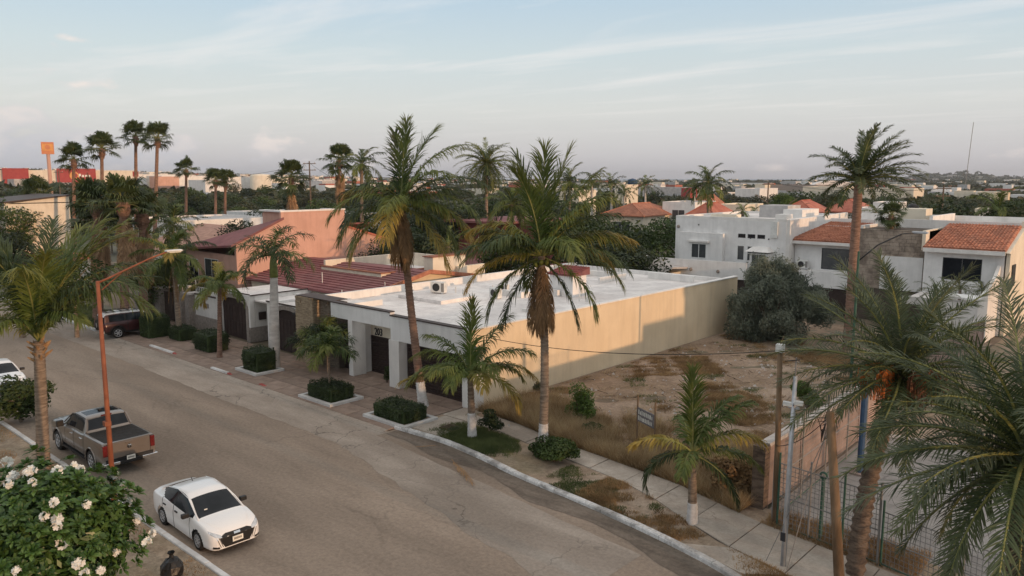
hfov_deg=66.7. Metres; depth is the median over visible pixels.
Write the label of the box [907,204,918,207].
water tank
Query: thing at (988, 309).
garden wall
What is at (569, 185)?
coconut palm
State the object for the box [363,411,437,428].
planter kerb
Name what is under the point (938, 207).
tree
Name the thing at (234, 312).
garage door
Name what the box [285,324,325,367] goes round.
areca palm
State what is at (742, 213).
coconut palm
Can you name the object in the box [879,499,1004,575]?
fence
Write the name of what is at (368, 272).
house
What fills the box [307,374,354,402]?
hedge
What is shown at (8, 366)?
parked car
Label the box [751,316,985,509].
yard wall
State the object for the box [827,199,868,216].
house
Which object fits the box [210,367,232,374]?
kerb block
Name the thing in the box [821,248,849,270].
window
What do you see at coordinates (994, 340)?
garden soil
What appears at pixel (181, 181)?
warehouse
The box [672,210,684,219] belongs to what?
window
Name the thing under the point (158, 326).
hedge
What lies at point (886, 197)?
tree
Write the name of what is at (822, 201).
tree
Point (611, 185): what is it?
royal palm
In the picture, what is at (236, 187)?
tree
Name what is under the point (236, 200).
tree
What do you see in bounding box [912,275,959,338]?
sago palm
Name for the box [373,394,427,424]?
hedge
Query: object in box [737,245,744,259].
window
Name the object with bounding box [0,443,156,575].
frangipani
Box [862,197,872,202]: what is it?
tree
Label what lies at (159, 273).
tree
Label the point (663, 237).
tree
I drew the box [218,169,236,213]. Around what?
fan palm
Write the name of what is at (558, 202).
tree
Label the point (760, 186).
warehouse
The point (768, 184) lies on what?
utility pole
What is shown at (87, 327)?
kerb
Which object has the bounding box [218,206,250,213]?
tree
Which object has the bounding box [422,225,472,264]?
date palm
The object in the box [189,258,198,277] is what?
window
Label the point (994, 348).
yard soil
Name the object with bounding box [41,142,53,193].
pole sign
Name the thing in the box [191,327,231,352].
hedge
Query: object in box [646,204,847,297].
house
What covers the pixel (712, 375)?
weeds
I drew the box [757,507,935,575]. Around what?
dry grass
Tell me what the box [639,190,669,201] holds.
tree
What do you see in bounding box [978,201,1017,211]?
tree
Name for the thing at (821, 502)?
gate post
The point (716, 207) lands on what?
house
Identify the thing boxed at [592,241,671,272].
tree
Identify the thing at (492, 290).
air conditioner
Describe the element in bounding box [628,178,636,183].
water tower
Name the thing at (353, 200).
tree
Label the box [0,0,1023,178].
sky
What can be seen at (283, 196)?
tree
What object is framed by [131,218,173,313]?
coconut palm
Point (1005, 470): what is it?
date palm
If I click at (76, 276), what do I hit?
tree
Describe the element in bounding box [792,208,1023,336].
house
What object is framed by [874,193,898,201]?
tree
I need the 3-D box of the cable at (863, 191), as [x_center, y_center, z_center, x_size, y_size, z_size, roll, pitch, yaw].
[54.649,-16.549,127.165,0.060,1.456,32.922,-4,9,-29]
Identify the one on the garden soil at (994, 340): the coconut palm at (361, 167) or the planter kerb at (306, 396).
the coconut palm at (361, 167)
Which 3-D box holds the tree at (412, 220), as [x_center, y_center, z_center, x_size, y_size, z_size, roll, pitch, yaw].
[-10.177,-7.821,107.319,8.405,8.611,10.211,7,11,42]
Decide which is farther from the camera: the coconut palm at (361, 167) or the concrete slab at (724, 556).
the coconut palm at (361, 167)
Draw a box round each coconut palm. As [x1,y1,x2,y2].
[0,212,164,470]
[127,229,216,327]
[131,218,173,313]
[146,203,199,249]
[181,261,256,357]
[325,112,492,406]
[336,147,386,229]
[395,293,539,437]
[453,136,638,442]
[482,187,534,259]
[549,162,590,214]
[625,361,770,525]
[683,162,733,212]
[730,202,755,216]
[861,201,885,212]
[966,185,1023,216]
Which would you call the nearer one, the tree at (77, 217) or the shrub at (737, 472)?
the shrub at (737, 472)
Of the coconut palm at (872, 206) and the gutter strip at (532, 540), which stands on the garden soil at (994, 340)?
the coconut palm at (872, 206)
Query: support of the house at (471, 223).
on the garden soil at (994, 340)
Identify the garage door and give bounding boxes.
[223,297,246,339]
[279,310,296,352]
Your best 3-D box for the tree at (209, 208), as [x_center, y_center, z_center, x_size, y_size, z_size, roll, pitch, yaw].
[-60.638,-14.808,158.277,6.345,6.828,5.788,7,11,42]
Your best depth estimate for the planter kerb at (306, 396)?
40.02 m
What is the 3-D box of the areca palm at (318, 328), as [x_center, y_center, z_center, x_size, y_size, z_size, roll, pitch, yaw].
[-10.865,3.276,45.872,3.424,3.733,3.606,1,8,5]
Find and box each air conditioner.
[430,281,446,293]
[489,287,501,298]
[498,283,508,289]
[796,260,808,268]
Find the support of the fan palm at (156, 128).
on the garden soil at (994, 340)
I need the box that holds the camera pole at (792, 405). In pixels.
[780,357,803,566]
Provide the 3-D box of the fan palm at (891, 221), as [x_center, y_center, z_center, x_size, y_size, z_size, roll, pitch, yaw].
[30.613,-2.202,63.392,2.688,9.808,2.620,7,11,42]
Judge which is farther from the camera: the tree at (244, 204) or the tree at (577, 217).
the tree at (244, 204)
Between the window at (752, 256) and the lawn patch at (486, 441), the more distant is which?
the window at (752, 256)
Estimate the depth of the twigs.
44.79 m
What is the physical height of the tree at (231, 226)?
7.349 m
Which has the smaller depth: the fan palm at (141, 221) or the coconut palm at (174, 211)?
the fan palm at (141, 221)
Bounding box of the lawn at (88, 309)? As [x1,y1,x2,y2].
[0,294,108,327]
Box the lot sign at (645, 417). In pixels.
[636,394,655,447]
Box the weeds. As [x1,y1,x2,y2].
[467,341,860,421]
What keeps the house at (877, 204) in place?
on the ground at (114, 254)
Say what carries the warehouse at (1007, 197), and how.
on the ground at (114, 254)
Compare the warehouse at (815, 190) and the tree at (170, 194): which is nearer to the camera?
the tree at (170, 194)
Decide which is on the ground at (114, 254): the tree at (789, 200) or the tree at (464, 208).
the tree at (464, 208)
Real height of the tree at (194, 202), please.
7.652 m
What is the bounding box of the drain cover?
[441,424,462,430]
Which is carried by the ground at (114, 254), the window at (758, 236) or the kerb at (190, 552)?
the kerb at (190, 552)
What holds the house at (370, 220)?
on the garden soil at (994, 340)
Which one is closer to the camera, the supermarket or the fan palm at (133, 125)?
the fan palm at (133, 125)
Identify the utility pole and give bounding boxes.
[54,171,62,193]
[303,161,315,207]
[762,182,774,204]
[772,336,784,524]
[817,411,844,575]
[936,185,950,207]
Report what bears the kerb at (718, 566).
on the ground at (114, 254)
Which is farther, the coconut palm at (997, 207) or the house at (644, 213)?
the house at (644, 213)
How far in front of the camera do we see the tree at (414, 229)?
100.71 m
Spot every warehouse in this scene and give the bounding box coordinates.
[138,174,184,184]
[146,176,214,186]
[149,176,178,190]
[188,180,240,193]
[218,177,271,187]
[638,187,699,195]
[681,188,696,197]
[735,188,777,202]
[755,184,769,187]
[770,185,824,191]
[802,186,853,197]
[862,188,923,198]
[954,190,975,197]
[977,191,999,198]
[994,192,1009,199]
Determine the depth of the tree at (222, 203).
173.35 m
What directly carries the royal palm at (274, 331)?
on the forecourt
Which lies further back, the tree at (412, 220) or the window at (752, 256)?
the tree at (412, 220)
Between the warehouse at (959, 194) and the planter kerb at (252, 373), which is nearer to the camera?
the planter kerb at (252, 373)
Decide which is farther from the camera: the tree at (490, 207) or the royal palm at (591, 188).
the royal palm at (591, 188)
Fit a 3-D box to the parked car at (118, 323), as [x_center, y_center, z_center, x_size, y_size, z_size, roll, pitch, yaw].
[-28.110,2.452,57.521,4.880,1.959,2.220,-8,11,-43]
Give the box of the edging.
[889,434,987,452]
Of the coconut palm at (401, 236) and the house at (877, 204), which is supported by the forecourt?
the coconut palm at (401, 236)
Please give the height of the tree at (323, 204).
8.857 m
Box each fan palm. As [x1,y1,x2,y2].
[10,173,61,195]
[52,140,94,247]
[63,198,118,317]
[64,174,131,326]
[75,130,123,225]
[87,172,159,332]
[107,186,179,311]
[115,119,152,244]
[138,121,173,234]
[172,155,200,214]
[202,167,228,213]
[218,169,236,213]
[266,158,311,209]
[316,143,354,205]
[874,201,907,230]
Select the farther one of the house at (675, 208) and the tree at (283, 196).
the tree at (283, 196)
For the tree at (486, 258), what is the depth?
75.01 m
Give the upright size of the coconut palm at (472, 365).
6.653 m
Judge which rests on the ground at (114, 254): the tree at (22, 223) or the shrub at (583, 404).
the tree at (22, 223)
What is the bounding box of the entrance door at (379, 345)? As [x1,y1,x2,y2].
[371,335,388,373]
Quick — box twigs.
[563,342,833,444]
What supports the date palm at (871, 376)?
on the verge at (524, 460)
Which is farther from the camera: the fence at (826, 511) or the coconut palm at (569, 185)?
the coconut palm at (569, 185)
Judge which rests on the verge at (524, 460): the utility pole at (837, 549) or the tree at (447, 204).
the utility pole at (837, 549)
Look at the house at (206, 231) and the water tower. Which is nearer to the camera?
the house at (206, 231)
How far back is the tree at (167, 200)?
167.39 m
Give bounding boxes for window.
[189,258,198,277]
[204,258,217,281]
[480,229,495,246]
[614,221,629,231]
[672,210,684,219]
[691,243,706,258]
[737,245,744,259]
[738,234,745,237]
[746,246,752,260]
[751,254,765,267]
[757,235,764,238]
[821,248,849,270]
[941,257,981,281]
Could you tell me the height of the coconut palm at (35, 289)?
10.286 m
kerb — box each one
[0,297,94,330]
[0,419,229,575]
[235,366,284,375]
[298,392,363,406]
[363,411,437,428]
[394,426,740,575]
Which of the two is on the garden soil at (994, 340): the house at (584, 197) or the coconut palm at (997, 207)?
the coconut palm at (997, 207)
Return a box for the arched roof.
[811,180,848,185]
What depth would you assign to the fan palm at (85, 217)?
62.52 m
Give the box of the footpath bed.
[463,418,879,575]
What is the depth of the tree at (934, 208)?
98.13 m
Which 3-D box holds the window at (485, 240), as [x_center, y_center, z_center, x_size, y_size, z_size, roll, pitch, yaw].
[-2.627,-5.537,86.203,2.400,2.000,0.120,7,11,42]
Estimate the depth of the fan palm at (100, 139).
83.62 m
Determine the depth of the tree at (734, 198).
238.06 m
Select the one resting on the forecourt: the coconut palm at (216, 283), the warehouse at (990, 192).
the coconut palm at (216, 283)
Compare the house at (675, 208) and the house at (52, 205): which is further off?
the house at (675, 208)
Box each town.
[0,167,1023,197]
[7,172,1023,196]
[37,169,1019,197]
[194,174,1014,192]
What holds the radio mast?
on the ground at (114, 254)
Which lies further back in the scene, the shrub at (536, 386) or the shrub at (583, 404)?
the shrub at (536, 386)
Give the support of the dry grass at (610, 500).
on the verge at (524, 460)
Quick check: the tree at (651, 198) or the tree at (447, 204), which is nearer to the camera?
the tree at (447, 204)
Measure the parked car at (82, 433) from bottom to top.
2.030 m
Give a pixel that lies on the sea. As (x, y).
(701, 179)
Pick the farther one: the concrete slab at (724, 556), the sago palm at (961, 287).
the sago palm at (961, 287)
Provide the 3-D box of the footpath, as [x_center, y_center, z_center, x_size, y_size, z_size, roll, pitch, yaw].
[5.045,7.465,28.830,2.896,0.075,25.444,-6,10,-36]
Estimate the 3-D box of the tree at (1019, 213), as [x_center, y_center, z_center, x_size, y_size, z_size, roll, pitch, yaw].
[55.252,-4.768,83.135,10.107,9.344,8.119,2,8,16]
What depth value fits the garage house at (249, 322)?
55.70 m
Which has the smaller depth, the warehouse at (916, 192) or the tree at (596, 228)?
the tree at (596, 228)
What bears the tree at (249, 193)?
on the ground at (114, 254)
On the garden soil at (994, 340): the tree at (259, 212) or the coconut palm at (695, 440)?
the tree at (259, 212)
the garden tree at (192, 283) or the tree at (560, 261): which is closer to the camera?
the garden tree at (192, 283)
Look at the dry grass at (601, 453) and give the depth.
33.68 m
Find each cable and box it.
[465,332,773,354]
[766,434,826,559]
[770,182,929,191]
[780,420,825,445]
[786,429,826,569]
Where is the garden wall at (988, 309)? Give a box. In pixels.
[929,264,1015,343]
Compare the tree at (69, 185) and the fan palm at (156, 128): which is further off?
the tree at (69, 185)
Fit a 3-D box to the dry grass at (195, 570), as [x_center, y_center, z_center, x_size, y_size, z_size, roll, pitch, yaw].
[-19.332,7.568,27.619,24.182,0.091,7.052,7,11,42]
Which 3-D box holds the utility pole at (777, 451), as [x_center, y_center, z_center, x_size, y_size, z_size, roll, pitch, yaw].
[8.733,4.834,25.531,0.350,6.675,0.261,7,11,42]
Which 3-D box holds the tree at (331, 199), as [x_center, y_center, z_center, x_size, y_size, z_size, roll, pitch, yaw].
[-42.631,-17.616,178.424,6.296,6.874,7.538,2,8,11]
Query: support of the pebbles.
on the vacant lot
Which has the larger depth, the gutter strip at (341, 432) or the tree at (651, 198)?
the tree at (651, 198)
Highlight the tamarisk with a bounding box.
[723,251,837,345]
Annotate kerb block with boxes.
[149,344,176,353]
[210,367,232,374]
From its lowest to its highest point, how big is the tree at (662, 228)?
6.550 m
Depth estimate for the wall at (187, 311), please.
62.28 m
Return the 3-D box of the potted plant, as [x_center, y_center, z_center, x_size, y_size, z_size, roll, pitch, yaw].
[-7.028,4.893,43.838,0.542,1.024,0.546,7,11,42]
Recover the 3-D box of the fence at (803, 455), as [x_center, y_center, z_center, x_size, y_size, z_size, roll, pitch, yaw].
[12.082,5.651,29.820,0.068,3.350,10.271,7,11,40]
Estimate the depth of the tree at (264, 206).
170.72 m
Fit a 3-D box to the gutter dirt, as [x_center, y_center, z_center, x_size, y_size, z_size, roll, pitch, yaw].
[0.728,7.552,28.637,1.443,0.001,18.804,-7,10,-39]
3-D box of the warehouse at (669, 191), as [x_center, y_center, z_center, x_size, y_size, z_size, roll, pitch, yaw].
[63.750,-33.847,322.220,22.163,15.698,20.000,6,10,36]
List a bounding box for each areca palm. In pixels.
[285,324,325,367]
[292,325,360,382]
[295,315,347,372]
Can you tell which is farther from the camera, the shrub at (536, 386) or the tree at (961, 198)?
the tree at (961, 198)
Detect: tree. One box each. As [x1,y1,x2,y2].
[0,196,49,244]
[0,231,44,337]
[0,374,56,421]
[3,186,24,195]
[43,181,66,190]
[56,182,71,189]
[57,252,107,337]
[70,215,92,240]
[86,228,117,253]
[129,257,193,303]
[151,193,172,214]
[158,192,180,197]
[163,202,196,215]
[171,198,203,210]
[177,187,206,202]
[177,272,207,292]
[182,193,207,214]
[197,199,223,214]
[205,192,239,201]
[206,200,230,214]
[214,219,252,235]
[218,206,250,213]
[227,182,242,191]
[227,194,244,206]
[227,201,259,209]
[242,188,265,196]
[244,205,287,216]
[245,194,284,208]
[246,196,276,207]
[250,202,274,209]
[257,185,283,193]
[276,190,297,205]
[285,189,322,208]
[298,197,345,211]
[313,196,335,207]
[321,194,334,200]
[344,194,375,208]
[344,203,392,233]
[352,199,370,209]
[354,238,414,256]
[378,230,445,253]
[406,200,445,218]
[406,201,458,235]
[410,227,428,238]
[425,206,488,250]
[445,201,459,207]
[448,190,464,201]
[456,204,476,211]
[459,197,510,216]
[475,228,526,272]
[494,202,529,216]
[545,199,575,217]
[550,217,619,263]
[551,205,589,222]
[554,200,596,216]
[554,202,590,216]
[562,241,626,267]
[565,215,665,253]
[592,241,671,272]
[596,203,622,214]
[600,196,617,209]
[603,217,675,260]
[620,224,659,240]
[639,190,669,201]
[648,216,675,256]
[668,195,685,200]
[724,195,749,202]
[737,195,770,204]
[755,193,808,204]
[774,189,820,201]
[811,194,850,206]
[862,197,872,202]
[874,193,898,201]
[875,194,902,201]
[913,202,951,214]
[919,194,940,205]
[920,198,939,207]
[921,202,963,215]
[923,198,983,215]
[925,192,953,202]
[950,197,984,204]
[955,200,975,213]
[967,193,988,202]
[968,195,1002,205]
[968,204,991,215]
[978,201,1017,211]
[980,204,1023,216]
[984,199,1023,216]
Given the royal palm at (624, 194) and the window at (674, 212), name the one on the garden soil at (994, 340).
the royal palm at (624, 194)
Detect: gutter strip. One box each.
[0,300,387,445]
[341,436,640,575]
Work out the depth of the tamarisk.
54.25 m
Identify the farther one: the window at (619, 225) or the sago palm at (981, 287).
the window at (619, 225)
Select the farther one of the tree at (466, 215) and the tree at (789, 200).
the tree at (789, 200)
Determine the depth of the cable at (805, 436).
23.12 m
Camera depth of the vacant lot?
44.45 m
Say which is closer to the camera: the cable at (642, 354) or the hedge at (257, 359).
the cable at (642, 354)
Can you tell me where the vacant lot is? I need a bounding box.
[475,321,990,445]
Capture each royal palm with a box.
[226,224,315,368]
[579,173,606,219]
[597,172,625,209]
[612,180,636,205]
[630,174,657,201]
[682,176,704,201]
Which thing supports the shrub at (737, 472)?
on the dry grass at (601, 453)
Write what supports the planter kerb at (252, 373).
on the forecourt
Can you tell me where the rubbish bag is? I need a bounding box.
[160,550,183,575]
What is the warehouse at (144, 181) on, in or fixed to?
on the ground at (114, 254)
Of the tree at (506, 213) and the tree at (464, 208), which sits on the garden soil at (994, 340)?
the tree at (506, 213)
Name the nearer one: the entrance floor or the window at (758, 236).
the entrance floor
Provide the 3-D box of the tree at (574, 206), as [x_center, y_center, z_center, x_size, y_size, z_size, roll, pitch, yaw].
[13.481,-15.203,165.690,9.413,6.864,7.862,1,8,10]
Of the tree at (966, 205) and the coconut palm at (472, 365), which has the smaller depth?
the coconut palm at (472, 365)
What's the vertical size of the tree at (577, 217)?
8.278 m
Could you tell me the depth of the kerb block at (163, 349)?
51.95 m
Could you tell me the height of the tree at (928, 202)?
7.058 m
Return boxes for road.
[0,313,724,575]
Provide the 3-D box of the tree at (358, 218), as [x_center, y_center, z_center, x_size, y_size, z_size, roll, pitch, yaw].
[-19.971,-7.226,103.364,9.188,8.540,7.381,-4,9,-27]
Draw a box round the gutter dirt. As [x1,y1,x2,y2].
[386,430,723,575]
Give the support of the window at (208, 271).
in the house at (310, 222)
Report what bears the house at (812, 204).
on the ground at (114, 254)
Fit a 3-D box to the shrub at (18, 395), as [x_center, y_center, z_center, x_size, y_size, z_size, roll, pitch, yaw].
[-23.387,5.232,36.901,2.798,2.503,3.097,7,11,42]
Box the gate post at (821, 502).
[818,471,827,539]
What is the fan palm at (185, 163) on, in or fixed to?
on the garden soil at (994, 340)
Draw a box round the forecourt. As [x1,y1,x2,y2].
[111,321,462,429]
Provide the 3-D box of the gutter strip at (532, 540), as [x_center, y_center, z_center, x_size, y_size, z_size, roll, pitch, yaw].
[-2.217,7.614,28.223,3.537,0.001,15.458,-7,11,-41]
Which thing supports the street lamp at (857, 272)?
on the vacant lot
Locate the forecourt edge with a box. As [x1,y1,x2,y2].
[92,331,387,432]
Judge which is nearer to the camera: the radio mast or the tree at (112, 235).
the tree at (112, 235)
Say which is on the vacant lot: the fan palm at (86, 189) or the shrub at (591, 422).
the shrub at (591, 422)
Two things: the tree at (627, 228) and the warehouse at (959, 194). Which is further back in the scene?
the warehouse at (959, 194)
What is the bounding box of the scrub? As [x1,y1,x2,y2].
[0,168,1023,216]
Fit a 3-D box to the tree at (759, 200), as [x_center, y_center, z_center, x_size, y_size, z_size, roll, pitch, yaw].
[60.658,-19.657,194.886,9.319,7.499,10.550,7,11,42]
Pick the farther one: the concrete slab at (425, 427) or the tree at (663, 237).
the tree at (663, 237)
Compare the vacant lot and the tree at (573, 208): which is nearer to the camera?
the vacant lot
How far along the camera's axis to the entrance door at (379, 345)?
45.84 m
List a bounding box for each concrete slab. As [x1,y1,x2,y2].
[412,415,467,435]
[684,543,778,574]
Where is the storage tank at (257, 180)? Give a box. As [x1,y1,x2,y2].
[250,174,270,189]
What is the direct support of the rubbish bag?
on the verge at (160, 547)
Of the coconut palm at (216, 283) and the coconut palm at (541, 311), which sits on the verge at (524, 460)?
the coconut palm at (541, 311)
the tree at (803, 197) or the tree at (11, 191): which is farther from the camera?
the tree at (11, 191)
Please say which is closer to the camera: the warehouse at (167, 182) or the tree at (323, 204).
the tree at (323, 204)
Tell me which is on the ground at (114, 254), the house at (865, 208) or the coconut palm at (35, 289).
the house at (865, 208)
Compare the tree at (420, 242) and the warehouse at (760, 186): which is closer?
the tree at (420, 242)
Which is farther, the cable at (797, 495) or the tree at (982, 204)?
the tree at (982, 204)
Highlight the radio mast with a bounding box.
[965,122,973,184]
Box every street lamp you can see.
[96,249,182,499]
[848,231,928,390]
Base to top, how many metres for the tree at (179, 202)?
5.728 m
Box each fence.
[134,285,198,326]
[771,381,868,518]
[776,452,883,564]
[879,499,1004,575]
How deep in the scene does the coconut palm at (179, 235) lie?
54.67 m
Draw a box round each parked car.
[0,358,26,389]
[51,405,157,470]
[95,307,145,337]
[153,476,258,550]
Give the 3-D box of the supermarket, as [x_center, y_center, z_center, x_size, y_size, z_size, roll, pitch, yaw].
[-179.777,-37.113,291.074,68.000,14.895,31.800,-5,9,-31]
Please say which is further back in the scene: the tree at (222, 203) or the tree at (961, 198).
the tree at (961, 198)
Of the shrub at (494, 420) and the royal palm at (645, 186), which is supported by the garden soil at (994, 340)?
the royal palm at (645, 186)
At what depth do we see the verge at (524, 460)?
27.94 m
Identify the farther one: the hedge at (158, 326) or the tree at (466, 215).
the tree at (466, 215)
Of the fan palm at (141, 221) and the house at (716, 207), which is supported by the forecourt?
the fan palm at (141, 221)
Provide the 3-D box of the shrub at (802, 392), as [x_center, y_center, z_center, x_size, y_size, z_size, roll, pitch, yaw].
[14.742,5.382,38.910,1.974,1.574,1.567,7,11,42]
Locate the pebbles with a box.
[508,343,846,433]
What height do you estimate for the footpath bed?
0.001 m
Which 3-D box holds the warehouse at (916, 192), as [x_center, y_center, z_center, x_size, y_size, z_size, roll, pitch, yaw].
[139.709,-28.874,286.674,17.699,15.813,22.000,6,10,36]
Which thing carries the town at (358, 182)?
on the ground at (114, 254)
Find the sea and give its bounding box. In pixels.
[433,179,847,180]
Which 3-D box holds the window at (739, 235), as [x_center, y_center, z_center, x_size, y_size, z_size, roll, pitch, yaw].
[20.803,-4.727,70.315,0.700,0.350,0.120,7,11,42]
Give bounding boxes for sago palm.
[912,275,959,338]
[939,275,979,299]
[961,276,1004,299]
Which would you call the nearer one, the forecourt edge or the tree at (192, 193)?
the forecourt edge
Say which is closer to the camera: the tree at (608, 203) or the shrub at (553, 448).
the shrub at (553, 448)
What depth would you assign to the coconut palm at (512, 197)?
79.08 m
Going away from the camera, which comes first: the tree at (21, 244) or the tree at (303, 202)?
the tree at (21, 244)
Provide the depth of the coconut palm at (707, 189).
87.94 m
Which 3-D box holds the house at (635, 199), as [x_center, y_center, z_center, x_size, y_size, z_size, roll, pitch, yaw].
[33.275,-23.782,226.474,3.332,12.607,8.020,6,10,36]
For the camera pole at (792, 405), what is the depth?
22.64 m
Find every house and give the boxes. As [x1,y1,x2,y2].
[0,193,70,252]
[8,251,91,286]
[132,214,262,236]
[134,223,247,275]
[184,208,389,289]
[194,274,384,352]
[227,209,284,215]
[246,253,484,294]
[295,262,737,408]
[345,211,380,232]
[442,216,570,273]
[559,189,595,218]
[602,202,671,256]
[615,184,637,203]
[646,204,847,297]
[662,200,715,255]
[684,202,732,214]
[696,194,723,203]
[722,203,762,210]
[792,199,832,212]
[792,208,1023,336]
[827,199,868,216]
[862,206,889,213]
[873,201,906,206]
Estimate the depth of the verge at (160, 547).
24.17 m
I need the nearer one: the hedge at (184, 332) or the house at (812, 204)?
the hedge at (184, 332)
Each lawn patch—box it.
[427,420,521,457]
[546,464,665,520]
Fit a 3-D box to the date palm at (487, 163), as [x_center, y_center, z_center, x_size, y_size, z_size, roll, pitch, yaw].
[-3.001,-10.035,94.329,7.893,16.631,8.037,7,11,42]
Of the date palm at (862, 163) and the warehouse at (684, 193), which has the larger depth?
the warehouse at (684, 193)
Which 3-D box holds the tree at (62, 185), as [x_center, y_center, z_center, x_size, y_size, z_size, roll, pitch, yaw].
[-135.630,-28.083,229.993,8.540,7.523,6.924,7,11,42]
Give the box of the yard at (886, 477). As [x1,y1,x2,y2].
[769,438,1009,575]
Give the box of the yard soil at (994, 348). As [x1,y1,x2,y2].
[891,324,1023,448]
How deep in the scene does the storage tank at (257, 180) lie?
298.59 m
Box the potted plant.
[383,366,389,382]
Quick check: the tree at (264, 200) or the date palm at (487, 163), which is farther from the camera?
the tree at (264, 200)
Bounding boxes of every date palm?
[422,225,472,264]
[454,137,515,216]
[766,247,1020,575]
[807,122,930,350]
[827,273,1023,575]
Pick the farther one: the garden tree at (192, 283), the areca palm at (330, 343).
the garden tree at (192, 283)
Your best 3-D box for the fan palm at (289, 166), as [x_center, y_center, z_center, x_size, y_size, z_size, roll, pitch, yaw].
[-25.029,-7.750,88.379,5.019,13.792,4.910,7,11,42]
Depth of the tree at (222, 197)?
212.05 m
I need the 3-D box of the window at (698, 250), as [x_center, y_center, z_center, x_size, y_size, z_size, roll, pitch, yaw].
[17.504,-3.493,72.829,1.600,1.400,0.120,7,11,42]
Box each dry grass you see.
[0,426,210,575]
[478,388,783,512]
[511,328,857,443]
[574,476,800,575]
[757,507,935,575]
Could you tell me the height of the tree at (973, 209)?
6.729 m
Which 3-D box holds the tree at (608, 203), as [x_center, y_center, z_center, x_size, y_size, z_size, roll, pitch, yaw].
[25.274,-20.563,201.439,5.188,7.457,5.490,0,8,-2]
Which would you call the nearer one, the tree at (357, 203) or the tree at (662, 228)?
the tree at (662, 228)
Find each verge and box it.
[0,424,217,575]
[412,410,965,575]
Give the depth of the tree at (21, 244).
55.44 m
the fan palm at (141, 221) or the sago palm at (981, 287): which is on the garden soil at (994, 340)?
the sago palm at (981, 287)
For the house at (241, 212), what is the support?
on the garden soil at (994, 340)
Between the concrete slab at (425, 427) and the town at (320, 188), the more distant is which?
the town at (320, 188)
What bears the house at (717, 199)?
on the ground at (114, 254)
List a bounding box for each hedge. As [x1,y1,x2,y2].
[137,312,170,337]
[168,323,196,340]
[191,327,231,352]
[241,343,276,372]
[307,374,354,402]
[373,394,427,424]
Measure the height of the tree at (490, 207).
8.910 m
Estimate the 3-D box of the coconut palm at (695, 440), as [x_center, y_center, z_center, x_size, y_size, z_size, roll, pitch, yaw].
[6.154,5.241,25.533,3.981,5.678,3.684,7,11,42]
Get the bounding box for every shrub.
[477,409,504,430]
[528,434,579,461]
[533,380,539,389]
[564,382,596,420]
[581,421,601,431]
[710,454,752,491]
[789,379,825,407]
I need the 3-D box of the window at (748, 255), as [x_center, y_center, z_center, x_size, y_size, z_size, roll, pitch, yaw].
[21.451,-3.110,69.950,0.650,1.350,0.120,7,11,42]
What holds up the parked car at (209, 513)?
on the road
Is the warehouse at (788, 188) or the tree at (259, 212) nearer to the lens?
the tree at (259, 212)
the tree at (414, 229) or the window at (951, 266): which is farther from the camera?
the tree at (414, 229)
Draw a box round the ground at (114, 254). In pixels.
[0,174,1015,508]
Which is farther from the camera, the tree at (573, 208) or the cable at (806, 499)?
the tree at (573, 208)
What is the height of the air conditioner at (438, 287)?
0.775 m
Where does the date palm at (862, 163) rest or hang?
on the vacant lot
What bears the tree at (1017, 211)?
on the garden soil at (994, 340)
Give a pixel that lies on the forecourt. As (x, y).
(293, 378)
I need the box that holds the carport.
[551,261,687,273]
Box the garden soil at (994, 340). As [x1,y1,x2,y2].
[85,250,1023,493]
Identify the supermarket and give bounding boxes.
[0,168,133,188]
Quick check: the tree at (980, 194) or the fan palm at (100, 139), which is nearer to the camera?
the fan palm at (100, 139)
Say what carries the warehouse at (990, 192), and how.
on the ground at (114, 254)
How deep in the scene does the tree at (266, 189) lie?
274.98 m
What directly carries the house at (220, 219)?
on the garden soil at (994, 340)
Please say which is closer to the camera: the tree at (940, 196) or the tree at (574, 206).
the tree at (574, 206)
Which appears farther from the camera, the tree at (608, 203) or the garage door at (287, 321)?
the tree at (608, 203)
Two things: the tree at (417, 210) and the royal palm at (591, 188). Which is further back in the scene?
the tree at (417, 210)
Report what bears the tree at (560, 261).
on the garden soil at (994, 340)
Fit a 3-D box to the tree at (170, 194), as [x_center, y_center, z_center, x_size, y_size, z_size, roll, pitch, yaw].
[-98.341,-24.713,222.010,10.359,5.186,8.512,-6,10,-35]
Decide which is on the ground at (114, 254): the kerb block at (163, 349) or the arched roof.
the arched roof
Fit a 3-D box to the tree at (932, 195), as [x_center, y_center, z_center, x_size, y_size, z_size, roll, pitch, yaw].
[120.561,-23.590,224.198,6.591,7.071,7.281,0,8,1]
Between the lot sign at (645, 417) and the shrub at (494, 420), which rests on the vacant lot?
the lot sign at (645, 417)
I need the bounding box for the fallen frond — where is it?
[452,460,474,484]
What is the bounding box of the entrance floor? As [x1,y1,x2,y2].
[343,368,389,380]
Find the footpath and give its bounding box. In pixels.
[442,408,897,575]
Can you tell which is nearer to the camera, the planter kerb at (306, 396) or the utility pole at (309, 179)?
the planter kerb at (306, 396)

